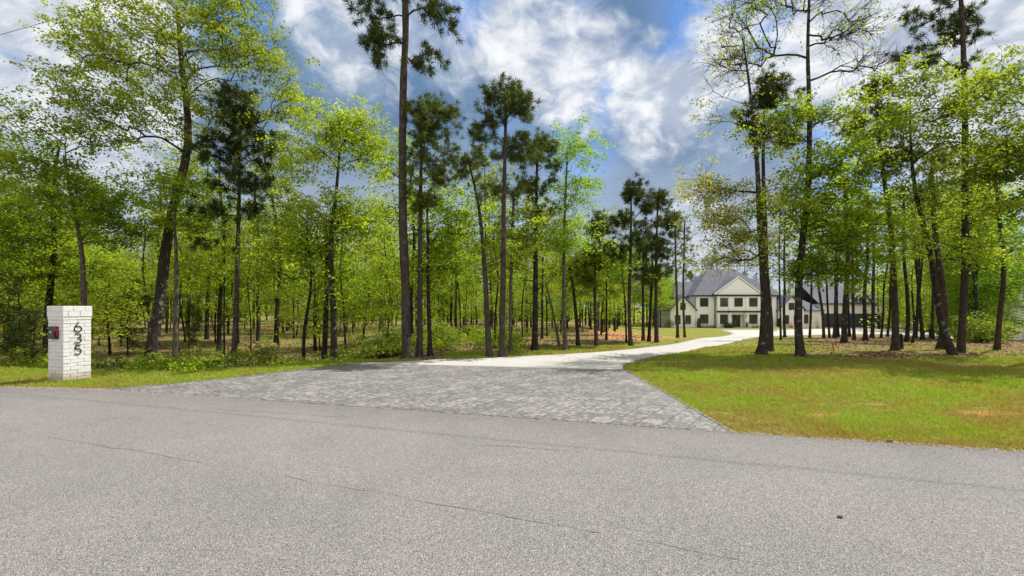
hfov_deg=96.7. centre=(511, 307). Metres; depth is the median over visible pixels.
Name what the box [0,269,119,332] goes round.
understorey tree
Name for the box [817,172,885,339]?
slim tree
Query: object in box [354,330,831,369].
driveway
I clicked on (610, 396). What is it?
paver apron
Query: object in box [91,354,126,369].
shrub
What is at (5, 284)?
woodland sapling
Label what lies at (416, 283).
woodland pine
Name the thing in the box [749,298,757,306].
window
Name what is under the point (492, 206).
woodland sapling
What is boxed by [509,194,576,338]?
woodland tree
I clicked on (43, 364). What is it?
shrub
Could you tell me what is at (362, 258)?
woodland pine
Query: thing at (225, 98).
pine tree
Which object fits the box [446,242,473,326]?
woodland sapling
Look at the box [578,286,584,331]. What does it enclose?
woodland sapling
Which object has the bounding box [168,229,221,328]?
woodland tree
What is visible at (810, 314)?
slim tree
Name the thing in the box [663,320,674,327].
dark shrub
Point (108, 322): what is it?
understorey tree
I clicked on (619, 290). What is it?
woodland tree
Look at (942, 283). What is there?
oak tree
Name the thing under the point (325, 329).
slim tree
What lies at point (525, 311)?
understorey tree
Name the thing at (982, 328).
shrub
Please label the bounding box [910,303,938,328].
understorey tree
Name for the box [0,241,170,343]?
understorey tree
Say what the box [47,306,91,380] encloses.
mailbox pillar
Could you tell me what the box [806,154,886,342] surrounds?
slim tree
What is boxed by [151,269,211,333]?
understorey tree
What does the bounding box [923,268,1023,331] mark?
understorey tree
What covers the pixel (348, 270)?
woodland sapling
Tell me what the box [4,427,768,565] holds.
road crack
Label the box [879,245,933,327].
woodland tree
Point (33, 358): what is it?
shrub
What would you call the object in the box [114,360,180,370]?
shrub
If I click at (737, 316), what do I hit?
door
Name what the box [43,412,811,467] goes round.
road crack
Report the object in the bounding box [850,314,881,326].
garage door
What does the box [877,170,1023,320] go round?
woodland tree
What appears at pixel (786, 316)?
window
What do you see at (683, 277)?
pine tree
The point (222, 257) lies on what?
woodland sapling
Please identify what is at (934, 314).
understorey tree
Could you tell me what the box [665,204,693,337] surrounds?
pine tree
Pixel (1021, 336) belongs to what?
cottage
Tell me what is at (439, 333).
shrub
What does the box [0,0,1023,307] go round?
sky
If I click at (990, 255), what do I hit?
woodland tree
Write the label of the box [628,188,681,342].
pine tree
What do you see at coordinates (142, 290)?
woodland sapling
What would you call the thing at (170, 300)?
woodland tree
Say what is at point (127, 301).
understorey tree
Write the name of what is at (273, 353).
shrub
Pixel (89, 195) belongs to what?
maple tree
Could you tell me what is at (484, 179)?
woodland tree
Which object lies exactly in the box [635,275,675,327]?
woodland tree
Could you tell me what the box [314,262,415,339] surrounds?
understorey tree
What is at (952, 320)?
understorey tree
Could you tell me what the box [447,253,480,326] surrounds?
woodland sapling
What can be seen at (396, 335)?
shrub
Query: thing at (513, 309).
understorey tree
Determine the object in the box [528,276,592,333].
understorey tree
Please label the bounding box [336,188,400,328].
woodland tree
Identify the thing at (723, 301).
window
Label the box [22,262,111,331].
understorey tree
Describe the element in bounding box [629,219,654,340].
pine tree
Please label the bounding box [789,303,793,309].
window
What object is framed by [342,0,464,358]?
tall pine tree
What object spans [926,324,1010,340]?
shrub
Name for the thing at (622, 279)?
slim tree
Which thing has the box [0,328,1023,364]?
fallen leaves
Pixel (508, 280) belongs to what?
woodland sapling
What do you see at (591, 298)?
woodland tree
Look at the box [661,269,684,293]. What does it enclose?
woodland tree
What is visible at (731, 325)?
round shrub
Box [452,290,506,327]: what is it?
understorey tree
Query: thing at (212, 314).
understorey tree
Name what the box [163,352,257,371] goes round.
shrub
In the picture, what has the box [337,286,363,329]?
understorey tree
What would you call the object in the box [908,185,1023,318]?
woodland tree
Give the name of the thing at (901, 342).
tree stump
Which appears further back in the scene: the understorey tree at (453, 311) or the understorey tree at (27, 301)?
the understorey tree at (453, 311)
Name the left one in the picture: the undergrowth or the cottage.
the undergrowth
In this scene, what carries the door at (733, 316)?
in the white house
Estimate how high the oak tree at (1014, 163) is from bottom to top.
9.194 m
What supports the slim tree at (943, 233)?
on the ground at (668, 335)
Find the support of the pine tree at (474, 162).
on the ground at (668, 335)
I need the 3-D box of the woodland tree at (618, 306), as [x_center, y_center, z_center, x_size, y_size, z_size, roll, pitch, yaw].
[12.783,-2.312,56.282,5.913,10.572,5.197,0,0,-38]
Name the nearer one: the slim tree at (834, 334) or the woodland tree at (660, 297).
the slim tree at (834, 334)
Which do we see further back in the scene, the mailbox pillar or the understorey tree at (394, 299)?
the understorey tree at (394, 299)
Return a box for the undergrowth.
[0,321,569,368]
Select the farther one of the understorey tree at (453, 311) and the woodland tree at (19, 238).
the understorey tree at (453, 311)
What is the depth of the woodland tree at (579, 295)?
46.08 m
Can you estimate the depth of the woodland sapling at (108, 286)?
27.92 m
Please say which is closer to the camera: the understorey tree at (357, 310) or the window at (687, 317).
the understorey tree at (357, 310)
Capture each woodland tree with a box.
[0,172,63,343]
[22,185,132,305]
[34,236,105,302]
[41,214,129,268]
[64,230,141,320]
[100,233,152,325]
[119,236,156,313]
[123,190,194,331]
[140,134,275,351]
[142,151,249,339]
[145,197,227,330]
[146,241,172,319]
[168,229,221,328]
[207,213,272,325]
[213,145,334,342]
[217,195,283,328]
[246,193,317,332]
[256,219,370,350]
[259,264,272,320]
[313,234,352,325]
[320,238,366,326]
[335,130,481,336]
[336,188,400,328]
[358,201,399,325]
[398,258,426,325]
[423,226,482,328]
[429,148,528,327]
[435,249,482,326]
[450,248,499,325]
[459,249,483,322]
[475,227,500,322]
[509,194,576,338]
[520,243,551,327]
[531,212,584,329]
[541,269,559,327]
[561,297,586,324]
[569,240,589,326]
[572,265,620,330]
[575,241,620,328]
[580,206,633,332]
[586,296,610,326]
[588,248,637,330]
[601,253,632,328]
[614,239,632,326]
[622,281,645,324]
[625,277,640,323]
[626,251,662,306]
[631,262,662,325]
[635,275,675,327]
[636,261,674,325]
[638,253,673,305]
[645,272,681,326]
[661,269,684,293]
[862,263,910,311]
[875,271,915,327]
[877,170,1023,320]
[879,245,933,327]
[885,263,926,329]
[897,249,934,337]
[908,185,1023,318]
[911,226,1023,310]
[914,241,950,308]
[922,191,1023,302]
[922,200,1022,287]
[927,214,1023,309]
[941,205,1023,288]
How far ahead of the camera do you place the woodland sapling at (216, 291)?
29.43 m
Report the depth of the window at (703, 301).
83.98 m
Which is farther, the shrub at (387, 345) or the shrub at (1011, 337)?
the shrub at (1011, 337)
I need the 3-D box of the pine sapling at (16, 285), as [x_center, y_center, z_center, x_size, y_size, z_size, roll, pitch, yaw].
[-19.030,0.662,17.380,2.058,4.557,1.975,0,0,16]
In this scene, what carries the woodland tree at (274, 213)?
on the ground at (668, 335)
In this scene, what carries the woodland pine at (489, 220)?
on the ground at (668, 335)
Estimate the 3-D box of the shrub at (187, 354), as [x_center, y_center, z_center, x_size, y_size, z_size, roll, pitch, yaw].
[-10.680,2.014,14.706,1.979,1.436,2.023,0,0,-40]
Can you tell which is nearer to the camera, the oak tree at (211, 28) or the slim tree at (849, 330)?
the oak tree at (211, 28)
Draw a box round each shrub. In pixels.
[0,345,47,365]
[0,348,34,368]
[15,357,45,367]
[31,357,108,367]
[91,352,128,369]
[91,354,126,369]
[91,355,150,368]
[107,347,163,363]
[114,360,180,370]
[123,348,181,365]
[129,353,169,369]
[147,347,215,370]
[161,355,215,370]
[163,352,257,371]
[192,344,250,366]
[214,348,259,369]
[217,340,284,364]
[252,345,310,365]
[256,357,312,365]
[306,353,321,361]
[315,354,353,361]
[323,342,371,359]
[332,334,399,360]
[355,329,413,357]
[370,323,426,356]
[396,332,466,352]
[416,319,451,340]
[423,318,463,341]
[424,318,458,339]
[454,325,474,338]
[454,328,498,345]
[455,323,492,336]
[468,330,529,349]
[481,321,518,345]
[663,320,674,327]
[697,318,700,327]
[726,322,734,327]
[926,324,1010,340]
[948,309,1022,342]
[949,317,1022,343]
[1002,330,1020,340]
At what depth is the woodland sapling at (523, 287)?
27.04 m
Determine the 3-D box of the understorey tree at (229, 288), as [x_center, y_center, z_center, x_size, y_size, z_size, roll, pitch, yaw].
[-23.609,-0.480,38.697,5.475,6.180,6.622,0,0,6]
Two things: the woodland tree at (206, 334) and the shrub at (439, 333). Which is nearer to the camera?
the shrub at (439, 333)
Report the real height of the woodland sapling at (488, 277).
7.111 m
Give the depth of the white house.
84.00 m
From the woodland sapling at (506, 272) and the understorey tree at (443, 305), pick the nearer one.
the woodland sapling at (506, 272)
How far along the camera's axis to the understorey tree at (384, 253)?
28.91 m
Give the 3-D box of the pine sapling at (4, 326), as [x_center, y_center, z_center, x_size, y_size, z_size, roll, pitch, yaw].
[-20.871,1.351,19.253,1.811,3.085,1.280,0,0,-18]
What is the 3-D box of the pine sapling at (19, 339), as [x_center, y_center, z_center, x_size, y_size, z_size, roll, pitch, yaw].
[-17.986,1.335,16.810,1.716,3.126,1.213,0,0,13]
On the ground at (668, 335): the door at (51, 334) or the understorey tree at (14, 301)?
the understorey tree at (14, 301)
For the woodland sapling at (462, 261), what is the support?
on the ground at (668, 335)
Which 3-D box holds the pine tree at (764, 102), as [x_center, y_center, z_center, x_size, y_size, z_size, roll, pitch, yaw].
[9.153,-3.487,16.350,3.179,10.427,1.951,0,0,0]
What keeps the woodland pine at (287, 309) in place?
on the ground at (668, 335)
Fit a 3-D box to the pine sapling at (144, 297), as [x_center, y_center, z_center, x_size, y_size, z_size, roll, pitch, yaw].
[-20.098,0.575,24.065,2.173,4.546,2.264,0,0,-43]
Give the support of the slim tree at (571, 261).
on the ground at (668, 335)
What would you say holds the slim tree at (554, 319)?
on the ground at (668, 335)
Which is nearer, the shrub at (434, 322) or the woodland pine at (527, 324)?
the shrub at (434, 322)
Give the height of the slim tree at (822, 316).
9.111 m
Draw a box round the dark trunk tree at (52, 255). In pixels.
[0,131,142,359]
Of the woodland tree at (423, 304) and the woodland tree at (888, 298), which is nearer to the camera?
the woodland tree at (423, 304)
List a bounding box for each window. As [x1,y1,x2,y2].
[685,315,690,323]
[700,298,707,306]
[700,314,707,323]
[720,298,727,306]
[720,314,727,323]
[734,298,742,306]
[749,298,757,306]
[749,314,757,323]
[785,315,788,323]
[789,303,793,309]
[804,315,808,322]
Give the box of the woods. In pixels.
[25,249,938,332]
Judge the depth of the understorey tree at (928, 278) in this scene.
31.56 m
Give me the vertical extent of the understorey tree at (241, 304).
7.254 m
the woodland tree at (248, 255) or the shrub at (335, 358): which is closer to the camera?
the shrub at (335, 358)
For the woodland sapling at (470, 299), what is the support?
on the ground at (668, 335)
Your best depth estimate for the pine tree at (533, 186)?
16.48 m
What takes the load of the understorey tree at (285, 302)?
on the ground at (668, 335)
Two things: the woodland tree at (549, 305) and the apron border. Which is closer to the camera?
the apron border
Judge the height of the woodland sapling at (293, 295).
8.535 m
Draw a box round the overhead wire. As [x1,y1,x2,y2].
[0,0,120,34]
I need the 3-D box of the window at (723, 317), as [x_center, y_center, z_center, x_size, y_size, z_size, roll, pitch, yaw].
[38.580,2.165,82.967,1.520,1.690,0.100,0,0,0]
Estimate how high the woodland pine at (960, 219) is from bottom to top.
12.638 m
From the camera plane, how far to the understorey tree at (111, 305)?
41.65 m
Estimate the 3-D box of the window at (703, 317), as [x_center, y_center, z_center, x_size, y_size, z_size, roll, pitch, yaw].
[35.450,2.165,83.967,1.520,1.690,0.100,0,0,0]
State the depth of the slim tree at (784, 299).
39.96 m
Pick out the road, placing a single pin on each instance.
(237, 502)
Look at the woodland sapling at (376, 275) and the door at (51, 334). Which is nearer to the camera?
the door at (51, 334)
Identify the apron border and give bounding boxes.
[625,370,734,432]
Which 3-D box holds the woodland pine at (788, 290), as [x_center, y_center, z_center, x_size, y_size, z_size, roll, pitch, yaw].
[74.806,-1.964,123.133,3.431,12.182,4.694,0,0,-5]
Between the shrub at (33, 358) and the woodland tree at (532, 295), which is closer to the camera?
the shrub at (33, 358)
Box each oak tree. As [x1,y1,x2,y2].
[3,0,332,365]
[665,8,820,355]
[676,0,939,356]
[805,35,1023,355]
[917,41,1023,226]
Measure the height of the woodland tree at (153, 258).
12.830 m
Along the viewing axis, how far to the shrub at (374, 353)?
15.79 m
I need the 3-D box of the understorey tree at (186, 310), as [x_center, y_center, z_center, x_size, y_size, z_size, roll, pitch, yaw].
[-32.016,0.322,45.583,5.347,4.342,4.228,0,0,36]
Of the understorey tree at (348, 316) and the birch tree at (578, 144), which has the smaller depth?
the birch tree at (578, 144)
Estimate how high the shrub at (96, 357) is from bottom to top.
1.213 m
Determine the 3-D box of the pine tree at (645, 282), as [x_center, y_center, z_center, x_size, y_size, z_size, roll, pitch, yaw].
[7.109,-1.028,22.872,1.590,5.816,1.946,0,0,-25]
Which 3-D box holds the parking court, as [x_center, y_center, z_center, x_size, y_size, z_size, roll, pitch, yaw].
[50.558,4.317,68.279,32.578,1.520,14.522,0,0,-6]
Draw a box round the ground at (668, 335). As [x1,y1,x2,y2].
[0,307,1023,449]
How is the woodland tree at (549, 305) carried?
on the ground at (668, 335)
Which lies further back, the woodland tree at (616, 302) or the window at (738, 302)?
the window at (738, 302)
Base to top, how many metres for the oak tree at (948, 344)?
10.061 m
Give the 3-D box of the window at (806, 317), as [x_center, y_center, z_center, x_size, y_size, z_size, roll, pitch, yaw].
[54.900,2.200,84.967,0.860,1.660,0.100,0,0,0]
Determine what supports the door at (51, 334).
in the mailbox pillar
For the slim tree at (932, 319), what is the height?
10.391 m
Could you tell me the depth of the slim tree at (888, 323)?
39.67 m
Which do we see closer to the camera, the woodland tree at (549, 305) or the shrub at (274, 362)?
the shrub at (274, 362)
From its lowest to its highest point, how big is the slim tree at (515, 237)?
6.344 m
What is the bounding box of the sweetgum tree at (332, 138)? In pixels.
[253,93,417,360]
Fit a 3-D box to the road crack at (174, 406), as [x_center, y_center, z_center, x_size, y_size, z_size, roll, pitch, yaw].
[-6.452,1.592,7.534,8.320,0.001,0.077,0,0,13]
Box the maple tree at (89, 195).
[0,89,172,368]
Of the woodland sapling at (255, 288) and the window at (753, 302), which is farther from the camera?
the window at (753, 302)
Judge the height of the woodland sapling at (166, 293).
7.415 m
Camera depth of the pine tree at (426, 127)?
14.41 m
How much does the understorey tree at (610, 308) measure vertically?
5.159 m
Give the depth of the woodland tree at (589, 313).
52.10 m
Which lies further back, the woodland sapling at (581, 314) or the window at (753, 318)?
the window at (753, 318)
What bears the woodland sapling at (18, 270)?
on the ground at (668, 335)
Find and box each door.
[48,331,54,337]
[732,315,735,326]
[736,315,739,326]
[824,314,841,326]
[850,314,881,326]
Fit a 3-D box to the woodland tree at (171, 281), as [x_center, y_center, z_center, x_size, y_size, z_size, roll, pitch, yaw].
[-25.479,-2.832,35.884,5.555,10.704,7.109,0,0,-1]
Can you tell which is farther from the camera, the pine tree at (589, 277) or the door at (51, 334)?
the pine tree at (589, 277)
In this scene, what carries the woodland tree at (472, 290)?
on the ground at (668, 335)
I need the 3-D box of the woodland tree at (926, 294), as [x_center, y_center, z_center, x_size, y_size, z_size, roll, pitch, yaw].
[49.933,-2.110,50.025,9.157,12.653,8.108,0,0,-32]
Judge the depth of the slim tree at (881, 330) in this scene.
29.84 m
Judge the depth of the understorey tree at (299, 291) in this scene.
28.19 m
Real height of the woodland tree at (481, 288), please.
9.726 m
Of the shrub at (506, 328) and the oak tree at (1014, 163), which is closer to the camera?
the oak tree at (1014, 163)
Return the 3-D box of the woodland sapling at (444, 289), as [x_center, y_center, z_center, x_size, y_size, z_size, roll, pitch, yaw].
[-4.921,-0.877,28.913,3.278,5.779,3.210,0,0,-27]
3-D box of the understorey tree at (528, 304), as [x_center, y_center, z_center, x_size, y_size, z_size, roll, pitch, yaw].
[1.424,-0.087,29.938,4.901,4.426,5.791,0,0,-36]
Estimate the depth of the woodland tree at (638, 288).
78.43 m
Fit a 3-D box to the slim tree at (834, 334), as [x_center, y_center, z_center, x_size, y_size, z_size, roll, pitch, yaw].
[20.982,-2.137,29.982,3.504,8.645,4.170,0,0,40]
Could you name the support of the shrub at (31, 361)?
on the ground at (668, 335)
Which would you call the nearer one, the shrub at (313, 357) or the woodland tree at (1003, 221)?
the shrub at (313, 357)
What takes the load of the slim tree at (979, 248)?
on the ground at (668, 335)
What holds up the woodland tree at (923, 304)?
on the ground at (668, 335)
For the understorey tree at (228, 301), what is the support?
on the ground at (668, 335)
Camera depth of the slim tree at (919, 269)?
29.83 m
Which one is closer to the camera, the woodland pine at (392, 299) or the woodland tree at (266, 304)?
the woodland pine at (392, 299)
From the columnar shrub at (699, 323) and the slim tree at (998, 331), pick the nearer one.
the slim tree at (998, 331)
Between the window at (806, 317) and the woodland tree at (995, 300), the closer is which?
the woodland tree at (995, 300)
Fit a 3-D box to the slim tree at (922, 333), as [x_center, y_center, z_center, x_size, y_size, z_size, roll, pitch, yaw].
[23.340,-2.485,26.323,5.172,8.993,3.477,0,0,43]
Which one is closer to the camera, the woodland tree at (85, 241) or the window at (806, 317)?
the woodland tree at (85, 241)
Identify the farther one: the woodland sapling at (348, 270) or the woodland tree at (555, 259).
the woodland tree at (555, 259)
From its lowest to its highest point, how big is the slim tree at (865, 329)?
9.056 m
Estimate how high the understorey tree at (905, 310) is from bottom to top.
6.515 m
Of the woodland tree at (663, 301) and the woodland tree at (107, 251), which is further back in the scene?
the woodland tree at (663, 301)
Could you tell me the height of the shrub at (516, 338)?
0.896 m
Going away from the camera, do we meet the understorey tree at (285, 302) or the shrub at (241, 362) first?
the shrub at (241, 362)
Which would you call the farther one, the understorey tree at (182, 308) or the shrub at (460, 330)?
the understorey tree at (182, 308)
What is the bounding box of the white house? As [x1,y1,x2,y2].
[659,269,885,327]
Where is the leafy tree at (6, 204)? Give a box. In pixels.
[0,129,92,302]
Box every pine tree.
[179,76,287,360]
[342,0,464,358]
[396,90,467,356]
[446,134,515,357]
[465,71,549,356]
[512,126,569,350]
[575,207,623,345]
[608,172,657,345]
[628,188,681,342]
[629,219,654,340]
[632,231,674,341]
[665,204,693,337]
[676,212,698,336]
[730,61,806,351]
[827,69,932,350]
[883,0,996,352]
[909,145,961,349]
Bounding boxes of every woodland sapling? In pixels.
[0,229,43,333]
[0,234,34,350]
[5,231,99,304]
[87,251,132,346]
[89,249,156,345]
[106,199,186,327]
[112,254,153,328]
[135,250,173,333]
[138,235,209,351]
[142,231,208,340]
[169,232,244,343]
[194,226,251,354]
[211,239,289,350]
[247,223,306,344]
[280,231,311,337]
[290,258,338,349]
[317,199,383,352]
[362,252,390,331]
[370,210,425,278]
[422,250,458,321]
[425,207,498,336]
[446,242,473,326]
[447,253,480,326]
[451,234,487,324]
[455,188,525,346]
[460,272,488,324]
[462,279,482,326]
[471,237,514,329]
[480,242,522,291]
[487,219,539,336]
[487,251,525,324]
[526,219,568,335]
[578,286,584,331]
[610,264,635,331]
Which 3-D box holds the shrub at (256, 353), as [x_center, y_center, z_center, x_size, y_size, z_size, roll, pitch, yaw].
[-8.802,1.890,15.349,2.217,1.608,2.266,0,0,-34]
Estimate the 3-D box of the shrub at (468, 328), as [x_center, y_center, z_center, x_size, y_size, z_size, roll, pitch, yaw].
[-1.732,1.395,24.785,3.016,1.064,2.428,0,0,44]
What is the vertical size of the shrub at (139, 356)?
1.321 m
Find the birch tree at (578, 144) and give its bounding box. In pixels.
[525,111,626,349]
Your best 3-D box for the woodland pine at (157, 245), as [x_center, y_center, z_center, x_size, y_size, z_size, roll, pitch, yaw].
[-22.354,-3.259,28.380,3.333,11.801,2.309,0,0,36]
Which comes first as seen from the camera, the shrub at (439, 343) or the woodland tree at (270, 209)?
the shrub at (439, 343)
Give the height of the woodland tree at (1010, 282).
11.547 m
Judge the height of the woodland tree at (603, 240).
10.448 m
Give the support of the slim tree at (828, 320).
on the ground at (668, 335)
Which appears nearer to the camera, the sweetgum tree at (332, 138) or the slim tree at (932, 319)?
the sweetgum tree at (332, 138)
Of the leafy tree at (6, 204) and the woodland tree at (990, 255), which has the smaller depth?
the leafy tree at (6, 204)
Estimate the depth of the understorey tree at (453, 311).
46.92 m
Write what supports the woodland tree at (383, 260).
on the ground at (668, 335)
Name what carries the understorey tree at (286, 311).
on the ground at (668, 335)
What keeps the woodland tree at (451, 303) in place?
on the ground at (668, 335)
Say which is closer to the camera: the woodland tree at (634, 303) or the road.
the road
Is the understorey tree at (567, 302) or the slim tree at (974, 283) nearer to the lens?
the slim tree at (974, 283)
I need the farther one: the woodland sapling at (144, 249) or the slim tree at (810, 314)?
the slim tree at (810, 314)
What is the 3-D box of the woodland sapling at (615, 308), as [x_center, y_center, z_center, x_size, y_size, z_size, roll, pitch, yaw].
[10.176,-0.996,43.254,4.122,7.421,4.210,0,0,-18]
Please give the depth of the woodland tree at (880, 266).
70.92 m
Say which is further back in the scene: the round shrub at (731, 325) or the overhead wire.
the round shrub at (731, 325)
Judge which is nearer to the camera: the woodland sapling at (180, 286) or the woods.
the woodland sapling at (180, 286)
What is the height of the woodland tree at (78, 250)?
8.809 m
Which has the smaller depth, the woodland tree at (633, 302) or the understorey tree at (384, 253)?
the understorey tree at (384, 253)
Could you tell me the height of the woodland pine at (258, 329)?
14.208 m
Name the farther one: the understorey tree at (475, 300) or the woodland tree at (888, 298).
the woodland tree at (888, 298)
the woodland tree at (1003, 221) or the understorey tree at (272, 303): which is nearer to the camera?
the woodland tree at (1003, 221)
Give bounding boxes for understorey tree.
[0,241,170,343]
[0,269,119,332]
[0,278,44,330]
[6,262,57,334]
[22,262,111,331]
[33,265,169,354]
[88,268,129,331]
[109,277,149,329]
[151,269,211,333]
[169,292,210,323]
[178,240,273,343]
[184,261,255,316]
[184,297,232,328]
[191,275,270,333]
[208,200,401,360]
[251,291,312,332]
[253,279,323,334]
[255,263,308,328]
[261,281,304,328]
[276,276,376,332]
[310,281,393,332]
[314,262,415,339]
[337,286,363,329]
[340,231,430,336]
[370,272,452,322]
[414,271,478,321]
[423,289,469,318]
[434,284,473,319]
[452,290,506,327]
[467,282,520,324]
[482,268,545,328]
[506,271,573,322]
[508,292,556,323]
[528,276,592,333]
[545,292,592,320]
[578,267,641,334]
[890,295,927,324]
[897,269,1023,324]
[905,272,1022,324]
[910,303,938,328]
[912,271,1017,324]
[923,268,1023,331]
[924,296,1022,327]
[928,265,1023,323]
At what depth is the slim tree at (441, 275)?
15.08 m
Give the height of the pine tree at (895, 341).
10.432 m
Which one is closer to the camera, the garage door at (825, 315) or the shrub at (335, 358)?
the shrub at (335, 358)
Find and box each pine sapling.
[0,268,48,359]
[0,304,37,361]
[5,302,47,366]
[107,278,153,354]
[180,293,203,347]
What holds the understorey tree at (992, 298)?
on the ground at (668, 335)
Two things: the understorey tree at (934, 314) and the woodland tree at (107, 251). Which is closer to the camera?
the understorey tree at (934, 314)
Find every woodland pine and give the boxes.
[129,161,166,344]
[242,143,280,340]
[285,230,293,330]
[347,241,376,325]
[389,254,399,325]
[407,204,440,329]
[483,195,499,326]
[515,201,548,332]
[743,258,755,274]
[786,279,794,294]
[929,161,1000,323]
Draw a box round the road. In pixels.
[0,387,1023,575]
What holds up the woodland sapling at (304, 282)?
on the ground at (668, 335)
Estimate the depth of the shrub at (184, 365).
13.79 m
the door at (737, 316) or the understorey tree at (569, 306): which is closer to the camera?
the understorey tree at (569, 306)
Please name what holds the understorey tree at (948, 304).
on the ground at (668, 335)
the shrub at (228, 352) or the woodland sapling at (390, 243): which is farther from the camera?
the woodland sapling at (390, 243)
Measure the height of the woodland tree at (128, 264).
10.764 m
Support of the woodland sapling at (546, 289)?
on the ground at (668, 335)
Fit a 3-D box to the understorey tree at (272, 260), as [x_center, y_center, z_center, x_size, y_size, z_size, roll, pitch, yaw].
[-7.344,-0.490,17.071,6.138,6.857,6.114,0,0,-10]
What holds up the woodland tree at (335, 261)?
on the ground at (668, 335)
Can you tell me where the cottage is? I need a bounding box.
[994,291,1023,339]
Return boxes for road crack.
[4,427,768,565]
[10,396,334,416]
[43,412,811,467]
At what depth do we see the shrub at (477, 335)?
19.43 m
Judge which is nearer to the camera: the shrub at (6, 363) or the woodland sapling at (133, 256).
the shrub at (6, 363)
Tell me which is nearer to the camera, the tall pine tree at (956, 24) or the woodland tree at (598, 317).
the tall pine tree at (956, 24)
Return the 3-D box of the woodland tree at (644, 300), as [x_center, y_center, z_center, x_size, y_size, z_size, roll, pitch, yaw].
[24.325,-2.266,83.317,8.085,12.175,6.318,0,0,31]
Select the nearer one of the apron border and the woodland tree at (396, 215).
the apron border
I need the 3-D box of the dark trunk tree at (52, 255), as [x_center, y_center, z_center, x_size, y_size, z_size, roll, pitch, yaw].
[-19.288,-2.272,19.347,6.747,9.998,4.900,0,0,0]
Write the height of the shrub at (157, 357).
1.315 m
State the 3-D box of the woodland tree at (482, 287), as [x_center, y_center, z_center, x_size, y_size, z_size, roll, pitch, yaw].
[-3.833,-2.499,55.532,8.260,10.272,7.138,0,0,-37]
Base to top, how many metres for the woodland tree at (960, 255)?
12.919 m
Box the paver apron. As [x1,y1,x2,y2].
[106,363,727,431]
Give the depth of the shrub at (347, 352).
16.99 m
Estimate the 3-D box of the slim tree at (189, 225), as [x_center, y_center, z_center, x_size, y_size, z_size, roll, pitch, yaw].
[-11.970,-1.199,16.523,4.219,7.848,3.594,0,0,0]
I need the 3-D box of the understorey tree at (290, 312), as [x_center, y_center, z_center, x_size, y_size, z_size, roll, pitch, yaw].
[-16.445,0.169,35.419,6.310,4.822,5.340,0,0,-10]
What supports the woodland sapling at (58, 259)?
on the ground at (668, 335)
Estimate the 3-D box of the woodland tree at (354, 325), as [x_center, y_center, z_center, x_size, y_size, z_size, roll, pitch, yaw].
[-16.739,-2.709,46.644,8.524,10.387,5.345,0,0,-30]
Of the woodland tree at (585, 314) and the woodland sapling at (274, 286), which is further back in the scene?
the woodland tree at (585, 314)
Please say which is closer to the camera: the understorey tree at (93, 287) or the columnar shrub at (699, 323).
the understorey tree at (93, 287)
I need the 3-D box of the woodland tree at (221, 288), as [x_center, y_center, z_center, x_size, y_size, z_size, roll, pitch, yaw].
[-16.630,-3.562,25.751,7.150,12.784,6.284,0,0,-2]
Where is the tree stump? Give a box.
[899,333,903,348]
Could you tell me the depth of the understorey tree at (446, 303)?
41.52 m
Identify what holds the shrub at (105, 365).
on the ground at (668, 335)
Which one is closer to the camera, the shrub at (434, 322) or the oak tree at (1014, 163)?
the oak tree at (1014, 163)
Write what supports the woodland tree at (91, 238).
on the ground at (668, 335)
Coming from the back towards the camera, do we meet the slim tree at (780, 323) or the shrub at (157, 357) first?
the slim tree at (780, 323)
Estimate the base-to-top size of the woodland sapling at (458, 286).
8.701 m
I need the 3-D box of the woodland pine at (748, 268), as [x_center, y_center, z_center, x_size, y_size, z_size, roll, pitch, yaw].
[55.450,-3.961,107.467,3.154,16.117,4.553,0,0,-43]
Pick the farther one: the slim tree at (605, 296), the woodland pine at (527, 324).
the woodland pine at (527, 324)
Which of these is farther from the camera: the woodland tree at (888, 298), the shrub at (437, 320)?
the woodland tree at (888, 298)
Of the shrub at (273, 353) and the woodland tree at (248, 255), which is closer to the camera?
the shrub at (273, 353)
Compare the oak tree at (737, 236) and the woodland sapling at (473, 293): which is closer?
the oak tree at (737, 236)
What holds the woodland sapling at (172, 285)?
on the ground at (668, 335)
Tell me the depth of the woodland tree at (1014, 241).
30.18 m
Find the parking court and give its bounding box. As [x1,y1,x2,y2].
[740,329,952,337]
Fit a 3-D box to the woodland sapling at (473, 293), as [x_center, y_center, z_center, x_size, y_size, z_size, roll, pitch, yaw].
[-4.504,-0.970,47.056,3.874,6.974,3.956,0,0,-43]
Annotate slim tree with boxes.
[116,164,244,365]
[238,209,369,360]
[383,180,493,355]
[439,181,595,351]
[514,269,583,345]
[518,241,639,345]
[581,239,641,339]
[598,251,657,342]
[747,181,798,339]
[748,208,812,337]
[781,210,833,337]
[786,216,842,337]
[786,222,850,337]
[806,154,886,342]
[808,215,862,337]
[816,220,862,336]
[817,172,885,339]
[827,177,908,340]
[839,210,884,336]
[857,206,918,337]
[862,207,906,337]
[864,201,907,336]
[866,180,978,342]
[876,185,959,341]
[884,206,957,337]
[891,190,972,339]
[901,167,971,339]
[939,216,1009,320]
[942,183,1015,318]
[948,132,1021,349]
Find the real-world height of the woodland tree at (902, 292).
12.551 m

